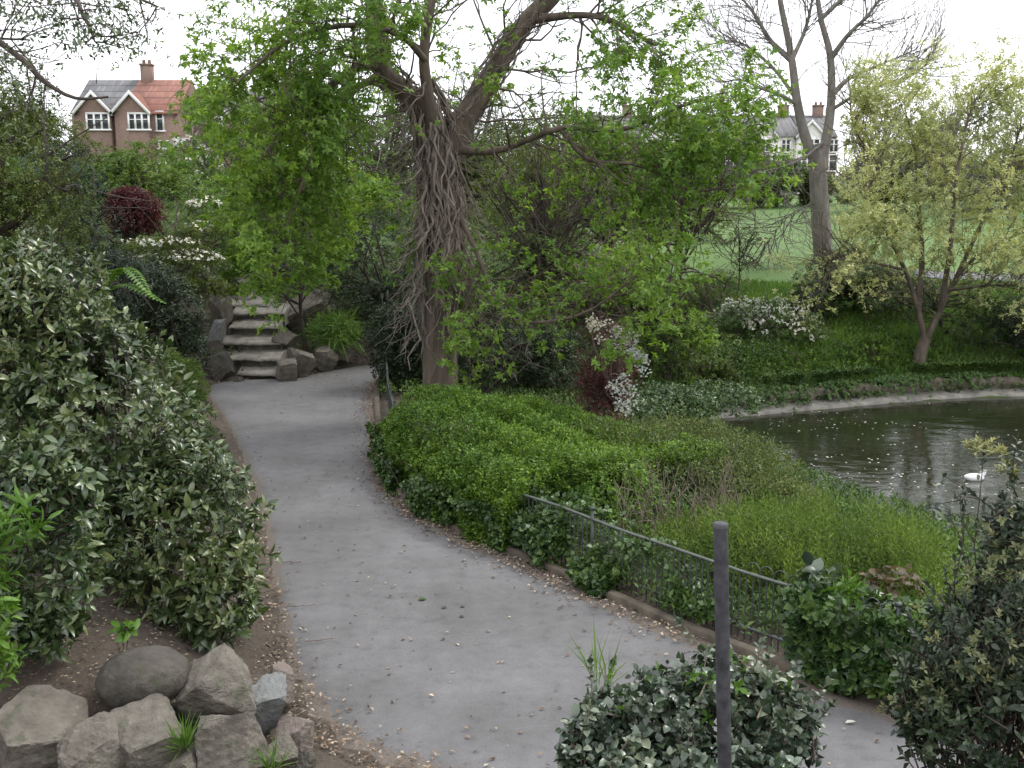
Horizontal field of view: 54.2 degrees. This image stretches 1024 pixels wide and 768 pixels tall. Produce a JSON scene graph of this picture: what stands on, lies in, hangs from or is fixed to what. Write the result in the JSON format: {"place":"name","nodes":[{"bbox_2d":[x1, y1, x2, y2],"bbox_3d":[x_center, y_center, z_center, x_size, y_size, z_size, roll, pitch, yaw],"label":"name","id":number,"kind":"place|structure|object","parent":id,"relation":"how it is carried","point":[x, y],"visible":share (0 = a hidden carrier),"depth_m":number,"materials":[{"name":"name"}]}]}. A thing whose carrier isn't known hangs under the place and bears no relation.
{"place":"outdoors","nodes":[
{"label":"outdoors","id":0,"kind":"place"},
{"bbox_2d":[0,168,1023,767],"bbox_3d":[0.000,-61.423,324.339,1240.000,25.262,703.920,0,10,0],"label":"ground","id":1,"kind":"structure","parent":0,"point":[84,678],"depth_m":10.01,"materials":[{"name":"soil"}]},
{"bbox_2d":[0,594,27,691],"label":"leafy sprig","id":2,"kind":"object","parent":1,"relation":"on","point":[12,603],"visible":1,"depth_m":5.96,"materials":[{"name":"green plant"}]},
{"bbox_2d":[0,485,62,620],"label":"leafy sprig","id":3,"kind":"object","parent":1,"relation":"on","point":[32,532],"visible":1,"depth_m":6.46,"materials":[{"name":"green plant"}]},
{"bbox_2d":[0,685,88,767],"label":"rock","id":4,"kind":"object","parent":1,"relation":"on","point":[37,722],"visible":0.72,"depth_m":7.36,"materials":[{"name":"stone"}]},
{"bbox_2d":[0,40,110,281],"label":"evergreen tree","id":5,"kind":"object","parent":1,"relation":"on","point":[16,220],"visible":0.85,"depth_m":17.13,"materials":[{"name":"green plant"}]},
{"bbox_2d":[0,424,114,671],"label":"dark evergreen shrub","id":6,"kind":"object","parent":1,"relation":"on","point":[27,467],"visible":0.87,"depth_m":7.89,"materials":[{"name":"green plant"}]},
{"bbox_2d":[10,131,159,328],"bbox_3d":[-8.651,-2.924,20.343,3.114,4.430,3.420,0,10,0],"label":"evergreen tree","id":7,"kind":"object","parent":1,"relation":"on","point":[129,294],"visible":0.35,"depth_m":20.13,"materials":[{"name":"green plant"}]},
{"bbox_2d":[0,0,173,163],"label":"overhanging tree","id":8,"kind":"object","parent":1,"relation":"on","point":[85,16],"visible":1,"depth_m":11.45,"materials":[{"name":"green plant"}]},
{"bbox_2d":[27,108,149,164],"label":"bush","id":9,"kind":"object","parent":1,"relation":"on","point":[84,138],"visible":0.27,"depth_m":56.66,"materials":[{"name":"green plant"}]},
{"bbox_2d":[57,711,125,767],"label":"rock","id":10,"kind":"object","parent":1,"relation":"on","point":[92,742],"visible":0.78,"depth_m":7.17,"materials":[{"name":"stone"}]},
{"bbox_2d":[70,80,138,160],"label":"house","id":11,"kind":"structure","parent":1,"relation":"on","point":[93,112],"depth_m":82.12,"materials":[{"name":"red brick"}]},
{"bbox_2d":[2,376,240,588],"bbox_3d":[-5.206,0.909,13.328,3.746,2.140,8.121,0,10,0],"label":"bank growth","id":12,"kind":"object","parent":1,"relation":"on","point":[182,422],"visible":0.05,"depth_m":13.37,"materials":[{"name":"green plant"}]},
{"bbox_2d":[102,267,165,303],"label":"fern","id":13,"kind":"object","parent":1,"relation":"on","point":[117,271],"visible":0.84,"depth_m":13.29,"materials":[{"name":"green plant"}]},
{"bbox_2d":[101,177,170,297],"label":"copper shrub","id":14,"kind":"object","parent":1,"relation":"on","point":[140,218],"visible":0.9,"depth_m":25.82,"materials":[{"name":"red plant"}]},
{"bbox_2d":[76,136,200,202],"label":"bush","id":15,"kind":"object","parent":1,"relation":"on","point":[140,164],"visible":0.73,"depth_m":38.25,"materials":[{"name":"green plant"}]},
{"bbox_2d":[0,225,282,653],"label":"laurel shrub","id":16,"kind":"object","parent":1,"relation":"on","point":[62,383],"visible":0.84,"depth_m":9.38,"materials":[{"name":"green plant"}]},
{"bbox_2d":[95,645,189,708],"bbox_3d":[-2.916,2.301,7.894,0.729,0.442,0.604,0,10,0],"label":"rock","id":17,"kind":"object","parent":1,"relation":"on","point":[130,675],"visible":0.88,"depth_m":7.70,"materials":[{"name":"stone"}]},
{"bbox_2d":[110,693,188,767],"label":"rock","id":18,"kind":"object","parent":1,"relation":"on","point":[142,725],"visible":0.69,"depth_m":7.32,"materials":[{"name":"stone"}]},
{"bbox_2d":[160,709,202,762],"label":"grass tuft","id":19,"kind":"object","parent":18,"relation":"on","point":[184,735],"visible":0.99,"depth_m":7.26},
{"bbox_2d":[8,567,296,737],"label":"soil litter","id":20,"kind":"object","parent":1,"relation":"on","point":[122,616],"visible":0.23,"depth_m":8.81,"materials":[{"name":"soil"}]},
{"bbox_2d":[110,60,203,164],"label":"house","id":21,"kind":"structure","parent":1,"relation":"on","point":[139,111],"depth_m":82.57,"materials":[{"name":"red brick"}]},
{"bbox_2d":[104,246,212,367],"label":"bush","id":22,"kind":"object","parent":1,"relation":"on","point":[172,287],"visible":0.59,"depth_m":21.48,"materials":[{"name":"green plant"}]},
{"bbox_2d":[88,174,246,290],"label":"bush","id":23,"kind":"object","parent":1,"relation":"on","point":[211,241],"visible":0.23,"depth_m":28.80,"materials":[{"name":"green plant"}]},
{"bbox_2d":[113,195,247,339],"bbox_3d":[-8.007,-2.569,24.814,3.160,4.212,3.348,0,10,0],"label":"viburnum","id":24,"kind":"object","parent":1,"relation":"on","point":[213,286],"visible":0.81,"depth_m":24.18,"materials":[{"name":"white plant"}]},
{"bbox_2d":[167,350,210,410],"bbox_3d":[-6.869,-0.037,20.736,1.462,1.344,0.901,6,11,33],"label":"moss mound","id":25,"kind":"object","parent":1,"relation":"on","point":[191,368],"visible":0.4,"depth_m":20.54,"materials":[{"name":"green plant"}]},
{"bbox_2d":[0,201,394,445],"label":"slope undergrowth","id":26,"kind":"object","parent":1,"relation":"on","point":[194,388],"visible":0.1,"depth_m":27.86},
{"bbox_2d":[194,351,235,381],"bbox_3d":[-7.699,-0.425,25.983,1.001,0.840,0.968,0,10,0],"label":"rock","id":27,"kind":"object","parent":1,"relation":"on","point":[220,366],"visible":0.75,"depth_m":25.62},
{"bbox_2d":[176,643,258,728],"bbox_3d":[-2.326,2.463,8.023,0.632,0.689,0.647,0,10,0],"label":"rock","id":28,"kind":"object","parent":1,"relation":"on","point":[219,681],"visible":0.77,"depth_m":7.82,"materials":[{"name":"stone"}]},
{"bbox_2d":[195,713,272,767],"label":"rock","id":29,"kind":"object","parent":1,"relation":"on","point":[227,741],"visible":0.97,"depth_m":7.32,"materials":[{"name":"stone"}]},
{"bbox_2d":[220,295,289,378],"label":"stone steps","id":30,"kind":"structure","parent":1,"relation":"on","point":[261,352],"depth_m":27.20,"materials":[{"name":"stone"}]},
{"bbox_2d":[252,672,286,734],"bbox_3d":[-2.010,2.626,8.180,0.365,0.446,0.504,-4,11,-25],"label":"rock","id":31,"kind":"object","parent":1,"relation":"on","point":[269,691],"visible":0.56,"depth_m":8.03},
{"bbox_2d":[130,143,416,352],"bbox_3d":[-5.626,-3.350,26.351,7.249,6.324,4.927,0,10,0],"label":"sycamore tree","id":32,"kind":"object","parent":1,"relation":"on","point":[377,193],"visible":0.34,"depth_m":25.81,"materials":[{"name":"green plant"}]},
{"bbox_2d":[267,732,298,767],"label":"rock","id":33,"kind":"object","parent":1,"relation":"on","point":[284,739],"visible":0.6,"depth_m":7.56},
{"bbox_2d":[160,69,416,247],"bbox_3d":[-7.013,-7.595,33.412,9.220,6.795,7.738,0,10,0],"label":"green tree","id":34,"kind":"object","parent":1,"relation":"on","point":[203,176],"visible":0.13,"depth_m":32.72,"materials":[{"name":"green plant"}]},
{"bbox_2d":[275,715,313,752],"bbox_3d":[-1.722,2.801,7.918,0.310,0.334,0.322,0,10,0],"label":"rock","id":35,"kind":"object","parent":1,"relation":"on","point":[300,730],"visible":0.6,"depth_m":7.84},
{"bbox_2d":[3,157,591,289],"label":"hill undergrowth","id":36,"kind":"object","parent":1,"relation":"on","point":[194,179],"visible":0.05,"depth_m":38.70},
{"bbox_2d":[284,289,335,330],"bbox_3d":[-5.930,-2.152,28.988,1.590,1.200,1.412,-5,11,-26],"label":"rock","id":37,"kind":"object","parent":1,"relation":"on","point":[294,322],"visible":0.58,"depth_m":28.63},
{"bbox_2d":[195,0,457,275],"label":"thin tree","id":38,"kind":"object","parent":1,"relation":"on","point":[274,93],"visible":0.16,"depth_m":29.04,"materials":[{"name":"green plant"}]},
{"bbox_2d":[296,297,372,363],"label":"sedge","id":39,"kind":"object","parent":1,"relation":"on","point":[334,326],"visible":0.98,"depth_m":27.48,"materials":[{"name":"green plant"}]},
{"bbox_2d":[292,162,420,359],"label":"yew","id":40,"kind":"object","parent":1,"relation":"on","point":[375,293],"visible":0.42,"depth_m":29.18,"materials":[{"name":"green plant"}]},
{"bbox_2d":[334,62,433,220],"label":"park tree","id":41,"kind":"object","parent":1,"relation":"on","point":[393,145],"visible":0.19,"depth_m":44.09,"materials":[{"name":"grey plant"}]},
{"bbox_2d":[360,289,423,391],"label":"ivy bush","id":42,"kind":"object","parent":1,"relation":"on","point":[399,367],"visible":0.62,"depth_m":23.84,"materials":[{"name":"green plant"}]},
{"bbox_2d":[406,38,535,224],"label":"park tree","id":43,"kind":"object","parent":1,"relation":"on","point":[486,128],"visible":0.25,"depth_m":46.10,"materials":[{"name":"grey plant"}]},
{"bbox_2d":[153,0,817,398],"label":"chestnut tree","id":44,"kind":"object","parent":1,"relation":"on","point":[309,108],"visible":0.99,"depth_m":17.98,"materials":[{"name":"green plant"}]},
{"bbox_2d":[362,0,558,381],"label":"dead ivy","id":45,"kind":"object","parent":44,"relation":"attached to","point":[455,199],"visible":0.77,"depth_m":19.83,"materials":[{"name":"brown plant"}]},
{"bbox_2d":[456,269,614,399],"bbox_3d":[0.194,-1.001,23.512,4.351,3.422,3.338,8,12,39],"label":"bush","id":46,"kind":"object","parent":1,"relation":"on","point":[548,358],"visible":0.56,"depth_m":23.23,"materials":[{"name":"green plant"}]},
{"bbox_2d":[375,381,729,553],"bbox_3d":[0.161,0.768,16.436,5.140,1.636,7.611,-3,10,-20],"label":"hedge","id":47,"kind":"object","parent":1,"relation":"on","point":[540,427],"visible":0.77,"depth_m":14.47,"materials":[{"name":"green plant"}]},
{"bbox_2d":[456,117,659,355],"bbox_3d":[0.674,-3.684,26.483,5.754,6.834,4.830,-5,11,-27],"label":"thicket tree","id":48,"kind":"object","parent":1,"relation":"on","point":[564,235],"visible":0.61,"depth_m":25.98,"materials":[{"name":"green plant"}]},
{"bbox_2d":[485,74,637,229],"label":"park tree","id":49,"kind":"object","parent":1,"relation":"on","point":[542,124],"visible":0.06,"depth_m":48.31,"materials":[{"name":"green plant"}]},
{"bbox_2d":[472,440,676,536],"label":"hedge shrub","id":50,"kind":"object","parent":1,"relation":"on","point":[587,488],"visible":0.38,"depth_m":13.43,"materials":[{"name":"green plant"}]},
{"bbox_2d":[376,255,811,413],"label":"undergrowth","id":51,"kind":"object","parent":1,"relation":"on","point":[724,342],"visible":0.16,"depth_m":27.87,"materials":[{"name":"plant"}]},
{"bbox_2d":[487,217,707,350],"bbox_3d":[2.576,-2.556,28.504,5.502,4.494,4.762,-6,11,-33],"label":"thicket tree","id":52,"kind":"object","parent":1,"relation":"on","point":[589,306],"visible":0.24,"depth_m":28.65,"materials":[{"name":"green plant"}]},
{"bbox_2d":[558,312,646,420],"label":"rose bush","id":53,"kind":"object","parent":1,"relation":"on","point":[602,399],"visible":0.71,"depth_m":19.78,"materials":[{"name":"red plant"}]},
{"bbox_2d":[585,315,651,416],"bbox_3d":[2.038,-0.385,19.365,1.312,2.045,0.705,0,10,0],"label":"blossom spray","id":54,"kind":"object","parent":53,"relation":"attached to","point":[592,325],"visible":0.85,"depth_m":19.20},
{"bbox_2d":[461,66,780,278],"bbox_3d":[3.453,-6.975,34.316,11.480,7.702,7.908,1,10,8],"label":"tree","id":55,"kind":"object","parent":1,"relation":"on","point":[624,215],"visible":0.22,"depth_m":34.17,"materials":[{"name":"green plant"}]},
{"bbox_2d":[561,201,730,380],"bbox_3d":[3.396,-2.216,25.669,4.446,4.869,3.389,5,11,26],"label":"thicket tree","id":56,"kind":"object","parent":1,"relation":"on","point":[698,278],"visible":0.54,"depth_m":25.07,"materials":[{"name":"green plant"}]},
{"bbox_2d":[606,293,740,394],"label":"bush","id":57,"kind":"object","parent":1,"relation":"on","point":[666,362],"visible":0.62,"depth_m":25.13,"materials":[{"name":"green plant"}]},
{"bbox_2d":[572,79,779,314],"bbox_3d":[5.349,-5.027,30.695,5.533,8.328,6.044,-7,12,-34],"label":"leafy tree","id":58,"kind":"object","parent":1,"relation":"on","point":[708,217],"visible":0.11,"depth_m":30.86,"materials":[{"name":"green plant"}]},
{"bbox_2d":[614,455,747,561],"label":"dead shrub","id":59,"kind":"object","parent":1,"relation":"on","point":[644,509],"visible":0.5,"depth_m":12.77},
{"bbox_2d":[603,377,766,428],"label":"ivy","id":60,"kind":"object","parent":1,"relation":"on","point":[695,397],"visible":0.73,"depth_m":22.31,"materials":[{"name":"green plant"}]},
{"bbox_2d":[632,340,748,391],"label":"bush","id":61,"kind":"object","parent":1,"relation":"on","point":[726,373],"visible":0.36,"depth_m":26.86,"materials":[{"name":"green plant"}]},
{"bbox_2d":[546,411,842,519],"bbox_3d":[2.479,1.166,15.875,4.471,1.655,4.908,0,10,0],"label":"wild shrub","id":62,"kind":"object","parent":1,"relation":"on","point":[758,472],"visible":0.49,"depth_m":15.13,"materials":[{"name":"green plant"}]},
{"bbox_2d":[553,611,838,767],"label":"broadleaf shrub","id":63,"kind":"object","parent":1,"relation":"on","point":[776,721],"visible":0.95,"depth_m":5.12,"materials":[{"name":"green plant"}]},
{"bbox_2d":[564,615,634,690],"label":"grass tuft","id":64,"kind":"object","parent":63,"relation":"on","point":[594,653],"visible":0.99,"depth_m":5.28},
{"bbox_2d":[374,380,1021,749],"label":"kerb","id":65,"kind":"structure","parent":1,"relation":"on","point":[695,630],"depth_m":10.52,"materials":[{"name":"stone"}]},
{"bbox_2d":[386,348,1015,729],"bbox_3d":[0.215,1.103,16.192,3.869,0.890,22.958,-4,10,-22],"label":"railing","id":66,"kind":"object","parent":1,"relation":"on","point":[391,401],"visible":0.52,"depth_m":10.64,"materials":[{"name":"metal"}]},
{"bbox_2d":[365,421,519,553],"bbox_3d":[-1.394,1.348,15.223,1.096,0.818,6.216,-4,10,-22],"label":"ivy","id":67,"kind":"object","parent":66,"relation":"attached to","point":[423,494],"visible":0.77,"depth_m":13.94,"materials":[{"name":"green plant"}]},
{"bbox_2d":[475,481,651,600],"bbox_3d":[0.530,1.796,12.232,0.941,0.958,2.660,-7,12,-35],"label":"ivy","id":68,"kind":"object","parent":66,"relation":"attached to","point":[537,533],"visible":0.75,"depth_m":11.97,"materials":[{"name":"green plant"}]},
{"bbox_2d":[542,502,737,624],"bbox_3d":[1.209,1.994,11.282,0.569,0.849,3.159,-7,12,-37],"label":"ivy","id":69,"kind":"object","parent":66,"relation":"attached to","point":[629,550],"visible":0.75,"depth_m":10.59,"materials":[{"name":"green plant"}]},
{"bbox_2d":[774,571,955,704],"bbox_3d":[3.125,2.322,8.905,0.884,1.002,1.561,-9,13,-44],"label":"ivy","id":70,"kind":"object","parent":66,"relation":"attached to","point":[812,617],"visible":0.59,"depth_m":8.77,"materials":[{"name":"green plant"}]},
{"bbox_2d":[658,232,777,357],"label":"bush","id":71,"kind":"object","parent":1,"relation":"on","point":[701,296],"visible":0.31,"depth_m":31.74,"materials":[{"name":"green plant"}]},
{"bbox_2d":[713,521,731,767],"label":"steel post","id":72,"kind":"object","parent":1,"relation":"on","point":[722,626],"visible":1,"depth_m":4.27,"materials":[{"name":"metal"}]},
{"bbox_2d":[705,204,775,286],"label":"sapling","id":73,"kind":"object","parent":1,"relation":"on","point":[745,262],"visible":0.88,"depth_m":33.75,"materials":[{"name":"green plant"}]},
{"bbox_2d":[473,386,1020,634],"bbox_3d":[4.020,1.756,16.379,9.209,1.638,13.492,0,10,0],"label":"bank growth","id":74,"kind":"object","parent":1,"relation":"on","point":[816,476],"visible":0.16,"depth_m":12.99,"materials":[{"name":"plant"}]},
{"bbox_2d":[734,102,797,194],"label":"house","id":75,"kind":"structure","parent":1,"relation":"on","point":[784,128],"depth_m":109.34,"materials":[{"name":"paint"}]},
{"bbox_2d":[709,291,846,349],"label":"white shrub","id":76,"kind":"object","parent":1,"relation":"on","point":[779,332],"visible":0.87,"depth_m":29.89,"materials":[{"name":"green plant"}]},
{"bbox_2d":[645,308,952,389],"bbox_3d":[8.250,-0.708,29.104,9.676,2.358,8.571,0,10,0],"label":"bank ivy","id":77,"kind":"object","parent":1,"relation":"on","point":[811,343],"visible":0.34,"depth_m":29.42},
{"bbox_2d":[637,480,979,634],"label":"weed bank","id":78,"kind":"structure","parent":1,"relation":"on","point":[892,541],"depth_m":11.25,"materials":[{"name":"green plant"}]},
{"bbox_2d":[791,102,839,193],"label":"house","id":79,"kind":"structure","parent":1,"relation":"on","point":[814,127],"depth_m":109.25,"materials":[{"name":"paint"}]},
{"bbox_2d":[794,551,845,591],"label":"hogweed","id":80,"kind":"object","parent":1,"relation":"on","point":[814,566],"visible":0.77,"depth_m":9.21,"materials":[{"name":"green plant"}]},
{"bbox_2d":[822,569,868,699],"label":"leafy sprig","id":81,"kind":"object","parent":1,"relation":"on","point":[847,589],"visible":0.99,"depth_m":8.58,"materials":[{"name":"green plant"}]},
{"bbox_2d":[674,356,1023,411],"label":"pond edge ivy","id":82,"kind":"object","parent":1,"relation":"on","point":[863,369],"visible":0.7,"depth_m":28.13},
{"bbox_2d":[679,375,1023,418],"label":"pond edging","id":83,"kind":"object","parent":1,"relation":"on","point":[938,393],"visible":0.51,"depth_m":27.97,"materials":[{"name":"concrete"}]},
{"bbox_2d":[726,380,836,413],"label":"trailing ivy","id":84,"kind":"object","parent":83,"relation":"on","point":[786,387],"visible":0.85,"depth_m":26.80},
{"bbox_2d":[807,376,869,401],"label":"trailing ivy","id":85,"kind":"object","parent":83,"relation":"on","point":[842,381],"visible":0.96,"depth_m":27.58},
{"bbox_2d":[828,370,956,399],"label":"trailing ivy","id":86,"kind":"object","parent":83,"relation":"on","point":[902,379],"visible":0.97,"depth_m":28.35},
{"bbox_2d":[918,368,1009,392],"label":"trailing ivy","id":87,"kind":"object","parent":83,"relation":"on","point":[967,375],"visible":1,"depth_m":29.02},
{"bbox_2d":[689,276,1023,384],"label":"bank grass","id":88,"kind":"structure","parent":1,"relation":"on","point":[786,286],"depth_m":30.65,"materials":[{"name":"plant"}]},
{"bbox_2d":[779,243,948,324],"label":"ivy bush","id":89,"kind":"object","parent":1,"relation":"on","point":[831,303],"visible":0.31,"depth_m":32.57,"materials":[{"name":"green plant"}]},
{"bbox_2d":[826,258,908,320],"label":"bush","id":90,"kind":"object","parent":1,"relation":"on","point":[876,274],"visible":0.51,"depth_m":31.63,"materials":[{"name":"green plant"}]},
{"bbox_2d":[841,324,897,374],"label":"bush","id":91,"kind":"object","parent":1,"relation":"on","point":[880,346],"visible":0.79,"depth_m":29.47,"materials":[{"name":"green plant"}]},
{"bbox_2d":[845,564,926,607],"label":"hogweed","id":92,"kind":"object","parent":1,"relation":"on","point":[889,578],"visible":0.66,"depth_m":9.85,"materials":[{"name":"brown plant"}]},
{"bbox_2d":[762,26,1023,365],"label":"pale tree","id":93,"kind":"object","parent":1,"relation":"on","point":[871,215],"visible":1,"depth_m":28.27,"materials":[{"name":"green plant"}]},
{"bbox_2d":[830,251,1023,341],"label":"white shrub","id":94,"kind":"object","parent":1,"relation":"on","point":[932,302],"visible":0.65,"depth_m":30.16,"materials":[{"name":"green plant"}]},
{"bbox_2d":[873,466,1023,767],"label":"holly shrub","id":95,"kind":"object","parent":1,"relation":"on","point":[945,690],"visible":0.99,"depth_m":5.19,"materials":[{"name":"green plant"}]},
{"bbox_2d":[922,431,1023,763],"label":"flowering shoot","id":96,"kind":"object","parent":95,"relation":"attached to","point":[975,444],"visible":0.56,"depth_m":5.33,"materials":[{"name":"green plant"}]},
{"bbox_2d":[940,276,1023,371],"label":"bush","id":97,"kind":"object","parent":1,"relation":"on","point":[995,324],"visible":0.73,"depth_m":29.89,"materials":[{"name":"green plant"}]},
{"bbox_2d":[0,0,1023,175],"label":"sky","id":98,"kind":"structure","parent":0,"point":[980,18],"materials":[{"name":"white"}]},
{"bbox_2d":[209,363,1017,767],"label":"path","id":99,"kind":"structure","parent":0,"point":[373,623],"depth_m":10.38,"materials":[{"name":"asphalt"}]},
{"bbox_2d":[204,371,1002,767],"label":"leaf litter","id":100,"kind":"object","parent":99,"relation":"on","point":[370,479],"visible":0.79,"depth_m":10.51,"materials":[{"name":"plant"}]},
{"bbox_2d":[614,196,1023,290],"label":"lawn","id":101,"kind":"structure","parent":0,"point":[760,274],"depth_m":50.50,"materials":[{"name":"plant"}]},
{"bbox_2d":[733,155,805,207],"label":"park tree","id":102,"kind":"object","parent":101,"relation":"on","point":[779,173],"visible":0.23,"depth_m":84.62,"materials":[{"name":"green plant"}]},
{"bbox_2d":[787,165,856,204],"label":"park tree","id":103,"kind":"object","parent":101,"relation":"on","point":[805,171],"visible":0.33,"depth_m":87.35,"materials":[{"name":"green plant"}]},
{"bbox_2d":[665,0,1006,270],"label":"bare tree","id":104,"kind":"object","parent":101,"relation":"on","point":[818,192],"visible":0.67,"depth_m":40.39,"materials":[{"name":"grey plant"}]},
{"bbox_2d":[828,66,929,201],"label":"twiggy tree","id":105,"kind":"object","parent":101,"relation":"on","point":[869,162],"visible":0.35,"depth_m":67.80,"materials":[{"name":"green plant"}]},
{"bbox_2d":[891,83,1013,213],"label":"twiggy tree","id":106,"kind":"object","parent":101,"relation":"on","point":[952,113],"visible":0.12,"depth_m":72.10,"materials":[{"name":"green plant"}]},
{"bbox_2d":[960,116,1023,219],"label":"twiggy tree","id":107,"kind":"object","parent":101,"relation":"on","point":[1004,186],"visible":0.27,"depth_m":66.67,"materials":[{"name":"green plant"}]},
{"bbox_2d":[701,396,1023,527],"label":"pond water","id":108,"kind":"structure","parent":0,"point":[940,432],"depth_m":22.86,"materials":[{"name":"black liquid"}]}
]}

